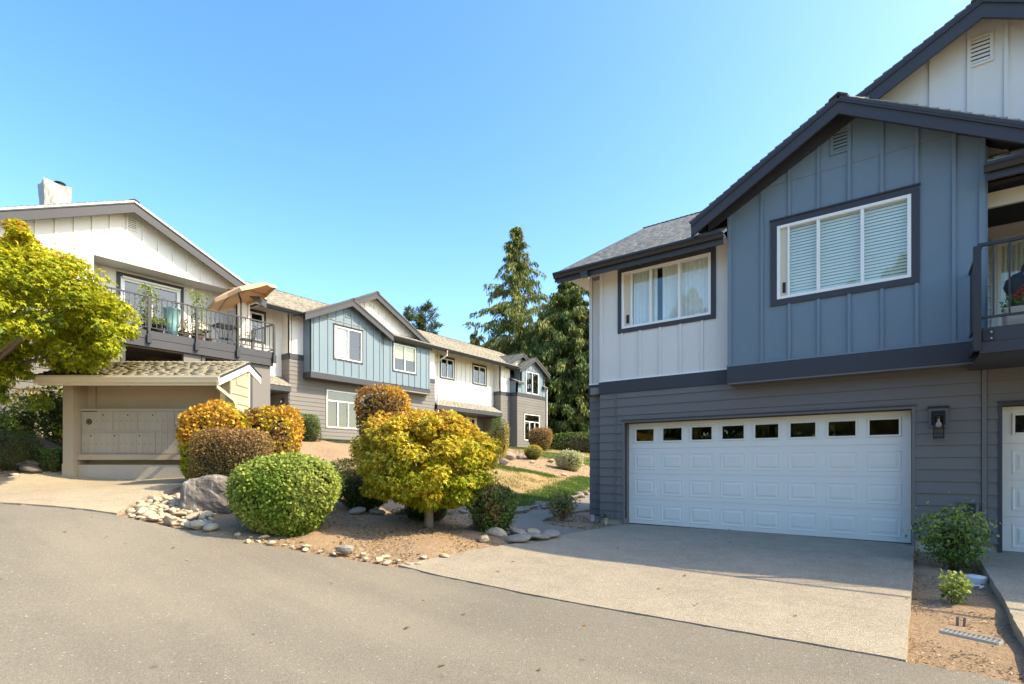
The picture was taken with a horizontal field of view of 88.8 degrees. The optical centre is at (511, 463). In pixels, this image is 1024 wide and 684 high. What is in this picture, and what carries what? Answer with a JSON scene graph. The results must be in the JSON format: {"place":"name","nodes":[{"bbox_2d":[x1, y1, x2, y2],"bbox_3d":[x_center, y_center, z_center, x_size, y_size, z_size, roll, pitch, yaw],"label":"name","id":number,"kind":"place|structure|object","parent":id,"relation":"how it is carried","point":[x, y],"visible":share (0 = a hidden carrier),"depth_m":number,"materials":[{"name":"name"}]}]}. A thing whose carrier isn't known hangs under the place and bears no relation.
{"place":"outdoors","nodes":[
{"label":"outdoors","id":0,"kind":"place"},
{"bbox_2d":[0,470,186,515],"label":"pavement","id":1,"kind":"structure","parent":0,"point":[118,497],"depth_m":10.05,"materials":[{"name":"beige concrete"}]},
{"bbox_2d":[19,464,41,472],"bbox_3d":[-10.904,0.140,11.856,0.472,0.202,0.316,11,5,11],"label":"garden rock","id":2,"kind":"object","parent":1,"relation":"on","point":[29,468],"visible":1,"depth_m":11.78,"materials":[{"name":"stone"}]},
{"bbox_2d":[80,409,216,453],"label":"mailbox bank","id":3,"kind":"structure","parent":0,"point":[128,431],"depth_m":12.21,"materials":[{"name":"metal"}]},
{"bbox_2d":[82,433,87,452],"bbox_3d":[-9.962,-0.475,12.208,0.134,0.480,0.023,0,0,0],"label":"mailbox door","id":4,"kind":"structure","parent":3,"relation":"in","point":[84,435],"depth_m":12.21,"materials":[{"name":"metal"}]},
{"bbox_2d":[82,412,93,429],"bbox_3d":[-9.897,-0.985,12.202,0.265,0.430,0.036,0,0,0],"label":"mailbox door","id":5,"kind":"structure","parent":3,"relation":"in","point":[87,417],"depth_m":12.20,"materials":[{"name":"metal"}]},
{"bbox_2d":[88,433,93,452],"bbox_3d":[-9.824,-0.475,12.208,0.134,0.480,0.023,0,0,0],"label":"mailbox door","id":6,"kind":"structure","parent":3,"relation":"in","point":[90,439],"depth_m":12.21,"materials":[{"name":"metal"}]},
{"bbox_2d":[94,412,99,429],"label":"mailbox door","id":7,"kind":"structure","parent":3,"relation":"in","point":[96,414],"depth_m":12.21,"materials":[{"name":"metal"}]},
{"bbox_2d":[94,433,99,452],"bbox_3d":[-9.685,-0.475,12.208,0.134,0.480,0.023,0,0,0],"label":"mailbox door","id":8,"kind":"structure","parent":3,"relation":"in","point":[96,435],"depth_m":12.21,"materials":[{"name":"metal"}]},
{"bbox_2d":[100,433,105,452],"bbox_3d":[-9.547,-0.475,12.208,0.134,0.480,0.023,0,0,0],"label":"mailbox door","id":9,"kind":"structure","parent":3,"relation":"in","point":[102,435],"depth_m":12.21,"materials":[{"name":"metal"}]},
{"bbox_2d":[106,412,111,429],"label":"mailbox door","id":10,"kind":"structure","parent":3,"relation":"in","point":[108,414],"depth_m":12.21,"materials":[{"name":"metal"}]},
{"bbox_2d":[106,433,111,452],"bbox_3d":[-9.408,-0.475,12.212,0.134,0.480,0.015,0,0,0],"label":"mailbox door","id":11,"kind":"structure","parent":3,"relation":"in","point":[108,435],"depth_m":12.21,"materials":[{"name":"metal"}]},
{"bbox_2d":[112,433,117,452],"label":"mailbox door","id":12,"kind":"structure","parent":3,"relation":"in","point":[114,439],"depth_m":12.21,"materials":[{"name":"metal"}]},
{"bbox_2d":[113,412,118,429],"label":"mailbox door","id":13,"kind":"structure","parent":3,"relation":"in","point":[115,414],"depth_m":12.21,"materials":[{"name":"metal"}]},
{"bbox_2d":[119,412,124,429],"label":"mailbox door","id":14,"kind":"structure","parent":3,"relation":"in","point":[121,414],"depth_m":12.21,"materials":[{"name":"metal"}]},
{"bbox_2d":[119,433,124,452],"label":"mailbox door","id":15,"kind":"structure","parent":3,"relation":"in","point":[121,435],"depth_m":12.21,"materials":[{"name":"metal"}]},
{"bbox_2d":[125,433,130,452],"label":"mailbox door","id":16,"kind":"structure","parent":3,"relation":"in","point":[127,435],"depth_m":12.21,"materials":[{"name":"metal"}]},
{"bbox_2d":[131,412,136,429],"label":"mailbox door","id":17,"kind":"structure","parent":3,"relation":"in","point":[133,414],"depth_m":12.21,"materials":[{"name":"metal"}]},
{"bbox_2d":[131,433,136,452],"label":"mailbox door","id":18,"kind":"structure","parent":3,"relation":"in","point":[133,435],"depth_m":12.21,"materials":[{"name":"metal"}]},
{"bbox_2d":[137,433,142,452],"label":"mailbox door","id":19,"kind":"structure","parent":3,"relation":"in","point":[139,439],"depth_m":12.21,"materials":[{"name":"metal"}]},
{"bbox_2d":[138,412,143,429],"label":"mailbox door","id":20,"kind":"structure","parent":3,"relation":"in","point":[140,414],"depth_m":12.21,"materials":[{"name":"metal"}]},
{"bbox_2d":[143,433,148,452],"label":"mailbox door","id":21,"kind":"structure","parent":3,"relation":"in","point":[145,435],"depth_m":12.21,"materials":[{"name":"metal"}]},
{"bbox_2d":[144,412,149,429],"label":"mailbox door","id":22,"kind":"structure","parent":3,"relation":"in","point":[146,414],"depth_m":12.21,"materials":[{"name":"metal"}]},
{"bbox_2d":[149,433,154,452],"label":"mailbox door","id":23,"kind":"structure","parent":3,"relation":"in","point":[151,435],"depth_m":12.21,"materials":[{"name":"metal"}]},
{"bbox_2d":[156,412,161,429],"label":"mailbox door","id":24,"kind":"structure","parent":3,"relation":"in","point":[158,414],"depth_m":12.21,"materials":[{"name":"metal"}]},
{"bbox_2d":[156,433,161,452],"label":"mailbox door","id":25,"kind":"structure","parent":3,"relation":"in","point":[158,435],"depth_m":12.21,"materials":[{"name":"metal"}]},
{"bbox_2d":[162,412,167,429],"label":"mailbox door","id":26,"kind":"structure","parent":3,"relation":"in","point":[164,414],"depth_m":12.21,"materials":[{"name":"metal"}]},
{"bbox_2d":[162,433,167,452],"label":"mailbox door","id":27,"kind":"structure","parent":3,"relation":"in","point":[164,435],"depth_m":12.21,"materials":[{"name":"metal"}]},
{"bbox_2d":[168,412,173,429],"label":"mailbox door","id":28,"kind":"structure","parent":3,"relation":"in","point":[170,414],"depth_m":12.21,"materials":[{"name":"metal"}]},
{"bbox_2d":[168,433,173,452],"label":"mailbox door","id":29,"kind":"structure","parent":3,"relation":"in","point":[170,435],"depth_m":12.21,"materials":[{"name":"metal"}]},
{"bbox_2d":[0,0,970,344],"label":"sky","id":30,"kind":"structure","parent":0,"point":[329,152],"materials":[{"name":"blue"}]},
{"bbox_2d":[410,444,589,513],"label":"dry grass","id":31,"kind":"structure","parent":0,"point":[529,478],"depth_m":18.86,"materials":[{"name":"beige plant"}]},
{"bbox_2d":[0,504,1023,683],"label":"street","id":32,"kind":"structure","parent":0,"point":[84,599],"depth_m":4.69,"materials":[{"name":"grey asphalt"}]},
{"bbox_2d":[0,434,1023,682],"bbox_3d":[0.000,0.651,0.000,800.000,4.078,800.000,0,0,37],"label":"ground","id":33,"kind":"structure","parent":0,"point":[926,626],"depth_m":7.77,"materials":[{"name":"soil"}]},
{"bbox_2d":[0,390,42,437],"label":"rhododendron","id":34,"kind":"object","parent":33,"relation":"on","point":[26,422],"visible":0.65,"depth_m":12.72,"materials":[{"name":"green plant"}]},
{"bbox_2d":[0,426,44,471],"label":"mugo pine","id":35,"kind":"object","parent":33,"relation":"on","point":[14,450],"visible":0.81,"depth_m":11.76,"materials":[{"name":"green plant"}]},
{"bbox_2d":[14,385,48,423],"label":"tall perennial","id":36,"kind":"object","parent":33,"relation":"on","point":[28,390],"visible":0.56,"depth_m":12.59,"materials":[{"name":"green plant"}]},
{"bbox_2d":[27,437,61,458],"bbox_3d":[-11.351,-0.351,12.490,1.047,0.559,0.683,15,-6,-15],"label":"garden rock","id":37,"kind":"object","parent":33,"relation":"on","point":[49,444],"visible":0.2,"depth_m":12.49,"materials":[{"name":"grey stone"}]},
{"bbox_2d":[31,447,62,472],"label":"box bush","id":38,"kind":"object","parent":33,"relation":"on","point":[51,461],"visible":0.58,"depth_m":12.07,"materials":[{"name":"green plant"}]},
{"bbox_2d":[39,386,62,445],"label":"tall shrub","id":39,"kind":"object","parent":33,"relation":"on","point":[52,420],"visible":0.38,"depth_m":12.76,"materials":[{"name":"green plant"}]},
{"bbox_2d":[0,217,143,412],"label":"maple tree","id":40,"kind":"object","parent":33,"relation":"on","point":[80,329],"visible":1,"depth_m":10.06,"materials":[{"name":"yellow plant"}]},
{"bbox_2d":[0,177,275,436],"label":"townhouse","id":41,"kind":"structure","parent":33,"relation":"on","point":[124,245],"depth_m":16.77,"materials":[{"name":"white paint"}]},
{"bbox_2d":[129,283,160,330],"bbox_3d":[-11.032,-4.662,15.764,0.834,1.494,0.863,0,0,-1],"label":"vine pot","id":42,"kind":"object","parent":41,"relation":"on","point":[143,300],"visible":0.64,"depth_m":15.74,"materials":[{"name":"green plant"}]},
{"bbox_2d":[116,271,183,330],"bbox_3d":[-12.099,-5.046,17.555,0.160,2.232,1.980,0,0,37],"label":"patio door","id":43,"kind":"structure","parent":41,"relation":"in","point":[121,277],"depth_m":17.52,"materials":[{"name":"white plastic"}]},
{"bbox_2d":[146,314,171,332],"bbox_3d":[-10.762,-4.189,15.831,0.836,0.549,0.834,0,0,37],"label":"herb pot","id":44,"kind":"object","parent":41,"relation":"on","point":[159,324],"visible":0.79,"depth_m":15.79,"materials":[{"name":"green plant"}]},
{"bbox_2d":[162,306,180,334],"bbox_3d":[-10.565,-4.355,16.216,0.498,0.880,0.498,0,0,37],"label":"tall planter","id":45,"kind":"object","parent":41,"relation":"on","point":[164,309],"visible":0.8,"depth_m":16.06,"materials":[{"name":"teal ceramic"}]},
{"bbox_2d":[185,288,209,339],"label":"potted plant","id":46,"kind":"object","parent":41,"relation":"on","point":[199,323],"visible":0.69,"depth_m":16.75,"materials":[{"name":"green plant"}]},
{"bbox_2d":[211,322,239,345],"bbox_3d":[-9.711,-4.276,17.700,0.680,0.738,0.680,0,0,37],"label":"bistro table","id":47,"kind":"object","parent":41,"relation":"on","point":[219,324],"visible":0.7,"depth_m":17.67,"materials":[{"name":"black metal"}]},
{"bbox_2d":[207,282,275,346],"bbox_3d":[-9.424,-5.142,18.238,2.285,2.454,2.187,0,0,37],"label":"parasol","id":48,"kind":"object","parent":41,"relation":"on","point":[229,299],"visible":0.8,"depth_m":18.58,"materials":[{"name":"beige fabric"}]},
{"bbox_2d":[33,361,261,478],"bbox_3d":[-8.443,-1.045,12.415,4.174,2.910,1.976,0,0,0],"label":"mail shelter","id":49,"kind":"object","parent":33,"relation":"on","point":[152,384],"visible":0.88,"depth_m":12.14,"materials":[{"name":"beige paint"}]},
{"bbox_2d":[189,520,207,529],"bbox_3d":[-4.807,0.949,8.033,0.234,0.160,0.220,0,0,9],"label":"cobblestone","id":50,"kind":"object","parent":33,"relation":"on","point":[197,524],"visible":0.78,"depth_m":7.96,"materials":[{"name":"stone"}]},
{"bbox_2d":[179,474,232,513],"bbox_3d":[-5.285,0.598,9.189,0.962,0.806,0.650,0,0,-3],"label":"boulder","id":51,"kind":"object","parent":33,"relation":"on","point":[203,493],"visible":0.63,"depth_m":8.89,"materials":[{"name":"grey stone"}]},
{"bbox_2d":[203,523,219,530],"bbox_3d":[-4.588,0.965,7.969,0.222,0.114,0.228,1,13,41],"label":"cobblestone","id":52,"kind":"object","parent":33,"relation":"on","point":[210,526],"visible":1,"depth_m":7.90,"materials":[{"name":"stone"}]},
{"bbox_2d":[174,398,251,482],"bbox_3d":[-6.260,-0.348,11.154,1.507,2.130,1.141,0,0,0],"label":"autumn hedge","id":53,"kind":"object","parent":33,"relation":"on","point":[231,416],"visible":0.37,"depth_m":10.76,"materials":[{"name":"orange plant"}]},
{"bbox_2d":[186,426,275,478],"bbox_3d":[-5.462,-0.013,10.289,1.603,1.498,1.114,0,0,7],"label":"brown hedge","id":54,"kind":"object","parent":33,"relation":"on","point":[217,453],"visible":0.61,"depth_m":9.90,"materials":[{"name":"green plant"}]},
{"bbox_2d":[239,404,305,454],"bbox_3d":[-5.310,-0.269,11.536,1.386,2.123,1.144,0,0,4],"label":"autumn hedge","id":55,"kind":"object","parent":33,"relation":"on","point":[286,435],"visible":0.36,"depth_m":11.26,"materials":[{"name":"orange plant"}]},
{"bbox_2d":[223,451,347,536],"bbox_3d":[-3.582,0.506,8.365,1.781,1.479,1.748,0,0,-13],"label":"round bush","id":56,"kind":"object","parent":33,"relation":"on","point":[294,494],"visible":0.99,"depth_m":7.77,"materials":[{"name":"green plant"}]},
{"bbox_2d":[294,413,321,441],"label":"box hedge","id":57,"kind":"object","parent":33,"relation":"on","point":[311,422],"visible":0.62,"depth_m":19.84,"materials":[{"name":"green plant"}]},
{"bbox_2d":[335,544,353,554],"bbox_3d":[-2.387,1.227,7.449,0.280,0.152,0.154,9,6,6],"label":"pale rock","id":58,"kind":"object","parent":33,"relation":"on","point":[346,549],"visible":1,"depth_m":7.40,"materials":[{"name":"stone"}]},
{"bbox_2d":[326,457,391,510],"bbox_3d":[-3.015,0.450,10.608,1.849,1.215,1.275,0,0,0],"label":"dark shrub","id":59,"kind":"object","parent":33,"relation":"on","point":[351,495],"visible":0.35,"depth_m":10.31,"materials":[{"name":"green plant"}]},
{"bbox_2d":[233,510,512,564],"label":"bark chips","id":60,"kind":"object","parent":33,"relation":"on","point":[408,522],"visible":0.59,"depth_m":8.53,"materials":[{"name":"brown wood"}]},
{"bbox_2d":[230,511,515,559],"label":"fallen leaves","id":61,"kind":"object","parent":33,"relation":"on","point":[382,533],"visible":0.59,"depth_m":8.68,"materials":[{"name":"brown plant"}]},
{"bbox_2d":[353,383,411,442],"bbox_3d":[-5.311,-1.925,22.034,2.676,2.939,1.896,0,0,6],"label":"autumn shrub","id":62,"kind":"object","parent":33,"relation":"on","point":[391,403],"visible":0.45,"depth_m":21.40,"materials":[{"name":"orange plant"}]},
{"bbox_2d":[245,281,550,446],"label":"townhouse","id":63,"kind":"structure","parent":33,"relation":"on","point":[330,358],"depth_m":27.38,"materials":[{"name":"grey paint"}]},
{"bbox_2d":[250,309,265,343],"bbox_3d":[-11.122,-5.881,22.267,0.110,1.382,1.310,0,0,37],"label":"window","id":64,"kind":"structure","parent":63,"relation":"in","point":[253,311],"depth_m":22.54,"materials":[{"name":"white plastic"}]},
{"bbox_2d":[325,387,359,429],"bbox_3d":[-8.169,-2.586,25.237,0.110,1.912,1.940,0,0,37],"label":"window","id":65,"kind":"structure","parent":63,"relation":"in","point":[326,389],"depth_m":24.97,"materials":[{"name":"white plastic"}]},
{"bbox_2d":[333,323,363,364],"bbox_3d":[-7.775,-5.631,24.795,0.150,1.662,1.680,0,0,37],"label":"window","id":66,"kind":"structure","parent":63,"relation":"in","point":[340,332],"depth_m":24.63,"materials":[{"name":"white plastic"}]},
{"bbox_2d":[392,341,416,375],"bbox_3d":[-5.758,-5.601,28.005,0.140,1.582,1.720,0,0,37],"label":"window","id":67,"kind":"structure","parent":63,"relation":"in","point":[403,351],"depth_m":27.99,"materials":[{"name":"white plastic"}]},
{"bbox_2d":[440,355,454,380],"bbox_3d":[-3.958,-5.791,31.913,0.110,1.362,1.300,0,0,37],"label":"window","id":68,"kind":"structure","parent":63,"relation":"in","point":[446,358],"depth_m":31.91,"materials":[{"name":"white plastic"}]},
{"bbox_2d":[472,363,486,386],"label":"window","id":69,"kind":"structure","parent":63,"relation":"in","point":[473,364],"depth_m":34.32,"materials":[{"name":"white plastic"}]},
{"bbox_2d":[524,412,539,440],"bbox_3d":[1.417,-2.541,37.138,0.110,1.982,2.060,0,0,37],"label":"window","id":70,"kind":"structure","parent":63,"relation":"in","point":[532,414],"depth_m":36.86,"materials":[{"name":"white plastic"}]},
{"bbox_2d":[526,370,539,395],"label":"window","id":71,"kind":"structure","parent":63,"relation":"in","point":[528,371],"depth_m":37.15,"materials":[{"name":"white plastic"}]},
{"bbox_2d":[348,407,501,528],"bbox_3d":[-1.489,0.129,9.257,2.582,2.274,2.544,0,0,37],"label":"maple tree","id":72,"kind":"object","parent":33,"relation":"on","point":[395,465],"visible":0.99,"depth_m":8.53,"materials":[{"name":"yellow plant"}]},
{"bbox_2d":[404,504,447,521],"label":"box bush","id":73,"kind":"object","parent":33,"relation":"on","point":[416,514],"visible":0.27,"depth_m":10.35,"materials":[{"name":"green plant"}]},
{"bbox_2d":[409,299,443,334],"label":"pine tree","id":74,"kind":"object","parent":33,"relation":"on","point":[421,320],"visible":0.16,"depth_m":47.56,"materials":[{"name":"green plant"}]},
{"bbox_2d":[319,438,589,507],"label":"grass","id":75,"kind":"structure","parent":33,"relation":"on","point":[570,483],"depth_m":19.28,"materials":[{"name":"green plant"}]},
{"bbox_2d":[469,330,485,345],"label":"cedar tree","id":76,"kind":"object","parent":33,"relation":"on","point":[474,340],"visible":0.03,"depth_m":48.22,"materials":[{"name":"green plant"}]},
{"bbox_2d":[466,481,519,531],"bbox_3d":[-0.348,0.794,9.251,0.966,1.098,0.872,0,0,13],"label":"dark shrub","id":77,"kind":"object","parent":33,"relation":"on","point":[493,509],"visible":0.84,"depth_m":8.98,"materials":[{"name":"green plant"}]},
{"bbox_2d":[485,527,506,537],"bbox_3d":[-0.279,1.177,8.949,0.440,0.180,0.190,9,-9,34],"label":"garden stone","id":78,"kind":"object","parent":33,"relation":"on","point":[498,532],"visible":0.88,"depth_m":8.86,"materials":[{"name":"stone"}]},
{"bbox_2d":[489,415,510,458],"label":"olive shrub","id":79,"kind":"object","parent":33,"relation":"on","point":[501,434],"visible":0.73,"depth_m":22.86,"materials":[{"name":"green plant"}]},
{"bbox_2d":[503,533,531,541],"bbox_3d":[0.069,1.228,8.648,0.530,0.112,0.341,-4,5,22],"label":"flagstone","id":80,"kind":"object","parent":33,"relation":"on","point":[522,537],"visible":0.99,"depth_m":8.53,"materials":[{"name":"grey stone"}]},
{"bbox_2d":[461,226,577,412],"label":"cedar tree","id":81,"kind":"object","parent":33,"relation":"on","point":[517,314],"visible":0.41,"depth_m":49.29,"materials":[{"name":"green plant"}]},
{"bbox_2d":[524,444,542,459],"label":"golden bush","id":82,"kind":"object","parent":33,"relation":"on","point":[534,452],"visible":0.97,"depth_m":24.67,"materials":[{"name":"yellow plant"}]},
{"bbox_2d":[527,426,552,450],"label":"brown hedge","id":83,"kind":"object","parent":33,"relation":"on","point":[541,438],"visible":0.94,"depth_m":32.55,"materials":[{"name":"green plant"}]},
{"bbox_2d":[509,301,588,445],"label":"cedar tree","id":84,"kind":"object","parent":33,"relation":"on","point":[545,306],"visible":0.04,"depth_m":48.57,"materials":[{"name":"green plant"}]},
{"bbox_2d":[512,281,589,449],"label":"cedar tree","id":85,"kind":"object","parent":33,"relation":"on","point":[564,330],"visible":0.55,"depth_m":42.08,"materials":[{"name":"green plant"}]},
{"bbox_2d":[526,340,580,449],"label":"cedar tree","id":86,"kind":"object","parent":33,"relation":"on","point":[534,346],"visible":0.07,"depth_m":42.66,"materials":[{"name":"green plant"}]},
{"bbox_2d":[543,487,581,520],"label":"leafy shrub","id":87,"kind":"object","parent":33,"relation":"on","point":[562,508],"visible":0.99,"depth_m":11.64,"materials":[{"name":"green plant"}]},
{"bbox_2d":[548,431,589,452],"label":"dark hedge","id":88,"kind":"object","parent":33,"relation":"on","point":[579,442],"visible":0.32,"depth_m":36.14,"materials":[{"name":"green plant"}]},
{"bbox_2d":[553,448,585,470],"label":"variegated shrub","id":89,"kind":"object","parent":33,"relation":"on","point":[570,459],"visible":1,"depth_m":23.27,"materials":[{"name":"green plant"}]},
{"bbox_2d":[552,331,589,448],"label":"cedar tree","id":90,"kind":"object","parent":33,"relation":"on","point":[565,422],"visible":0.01,"depth_m":41.06,"materials":[{"name":"green plant"}]},
{"bbox_2d":[547,514,613,528],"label":"bark chips","id":91,"kind":"object","parent":33,"relation":"on","point":[578,521],"visible":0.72,"depth_m":11.55,"materials":[{"name":"wood"}]},
{"bbox_2d":[552,0,1023,552],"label":"townhouse","id":92,"kind":"structure","parent":33,"relation":"on","point":[800,330],"depth_m":8.81,"materials":[{"name":"grey paint"}]},
{"bbox_2d":[618,246,715,333],"bbox_3d":[3.147,-3.488,10.743,2.043,1.385,0.162,0,0,37],"label":"window","id":93,"kind":"structure","parent":92,"relation":"in","point":[689,279],"depth_m":10.70,"materials":[{"name":"glass"}]},
{"bbox_2d":[629,411,910,543],"bbox_3d":[4.525,0.258,9.955,4.885,2.225,0.080,0,0,37],"label":"garage door","id":94,"kind":"structure","parent":92,"relation":"in","point":[810,493],"depth_m":9.62,"materials":[{"name":"white paint"}]},
{"bbox_2d":[769,182,920,306],"bbox_3d":[5.430,-3.528,8.657,2.105,1.519,0.135,0,0,37],"label":"window","id":95,"kind":"structure","parent":92,"relation":"in","point":[781,253],"depth_m":8.62,"materials":[{"name":"white plastic"}]},
{"bbox_2d":[927,406,948,438],"bbox_3d":[6.536,-0.630,8.013,0.260,0.500,0.190,0,0,37],"label":"wall lantern","id":96,"kind":"object","parent":92,"relation":"attached to","point":[938,416],"depth_m":8.02,"materials":[{"name":"grey paint"}]},
{"bbox_2d":[990,232,1023,326],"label":"patio door","id":97,"kind":"structure","parent":92,"relation":"in","point":[1017,247],"depth_m":9.05,"materials":[{"name":"white plastic"}]},
{"bbox_2d":[999,285,1023,325],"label":"flower box","id":98,"kind":"object","parent":92,"relation":"on","point":[1013,319],"visible":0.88,"depth_m":6.63,"materials":[{"name":"stone"}]},
{"bbox_2d":[1002,406,1023,551],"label":"garage door","id":99,"kind":"structure","parent":92,"relation":"in","point":[1012,454],"depth_m":7.76,"materials":[{"name":"white paint"}]},
{"bbox_2d":[897,491,1000,570],"bbox_3d":[5.924,0.986,7.100,1.130,1.221,1.118,0,0,37],"label":"leafy shrub","id":100,"kind":"object","parent":33,"relation":"on","point":[955,538],"visible":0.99,"depth_m":6.98,"materials":[{"name":"green plant"}]},
{"bbox_2d":[937,570,973,604],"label":"plant","id":101,"kind":"object","parent":33,"relation":"on","point":[961,584],"visible":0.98,"depth_m":5.47,"materials":[{"name":"green plant"}]},
{"bbox_2d":[906,554,1023,679],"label":"bark chips","id":102,"kind":"object","parent":33,"relation":"on","point":[956,656],"visible":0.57,"depth_m":4.85,"materials":[{"name":"brown wood"}]},
{"bbox_2d":[939,628,1002,645],"bbox_3d":[3.438,1.299,3.924,0.120,0.022,0.350,0,0,-34],"label":"drain grate","id":103,"kind":"object","parent":33,"relation":"on","point":[973,637],"visible":1,"depth_m":3.90,"materials":[{"name":"metal"}]},
{"bbox_2d":[964,574,986,583],"bbox_3d":[5.662,1.425,6.383,0.210,0.110,0.210,0,0,37],"label":"cleanout cap","id":104,"kind":"object","parent":33,"relation":"on","point":[977,579],"visible":0.81,"depth_m":6.31,"materials":[{"name":"white plastic"}]},
{"bbox_2d":[513,495,589,541],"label":"path","id":105,"kind":"structure","parent":0,"point":[535,519],"depth_m":11.79,"materials":[{"name":"grey concrete"}]},
{"bbox_2d":[524,532,550,538],"bbox_3d":[0.375,1.243,8.965,0.508,0.118,0.553,0,-2,-29],"label":"flagstone","id":106,"kind":"object","parent":105,"relation":"on","point":[534,535],"visible":0.7,"depth_m":8.76,"materials":[{"name":"stone"}]},
{"bbox_2d":[398,524,914,661],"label":"driveway","id":107,"kind":"structure","parent":0,"point":[851,595],"depth_m":6.53,"materials":[{"name":"concrete"}]},
{"bbox_2d":[973,551,1023,647],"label":"driveway","id":108,"kind":"structure","parent":0,"point":[1003,572],"depth_m":6.07,"materials":[{"name":"concrete"}]},
{"bbox_2d":[1003,264,1023,306],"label":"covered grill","id":109,"kind":"object","parent":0,"point":[1017,281],"visible":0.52,"depth_m":6.98,"materials":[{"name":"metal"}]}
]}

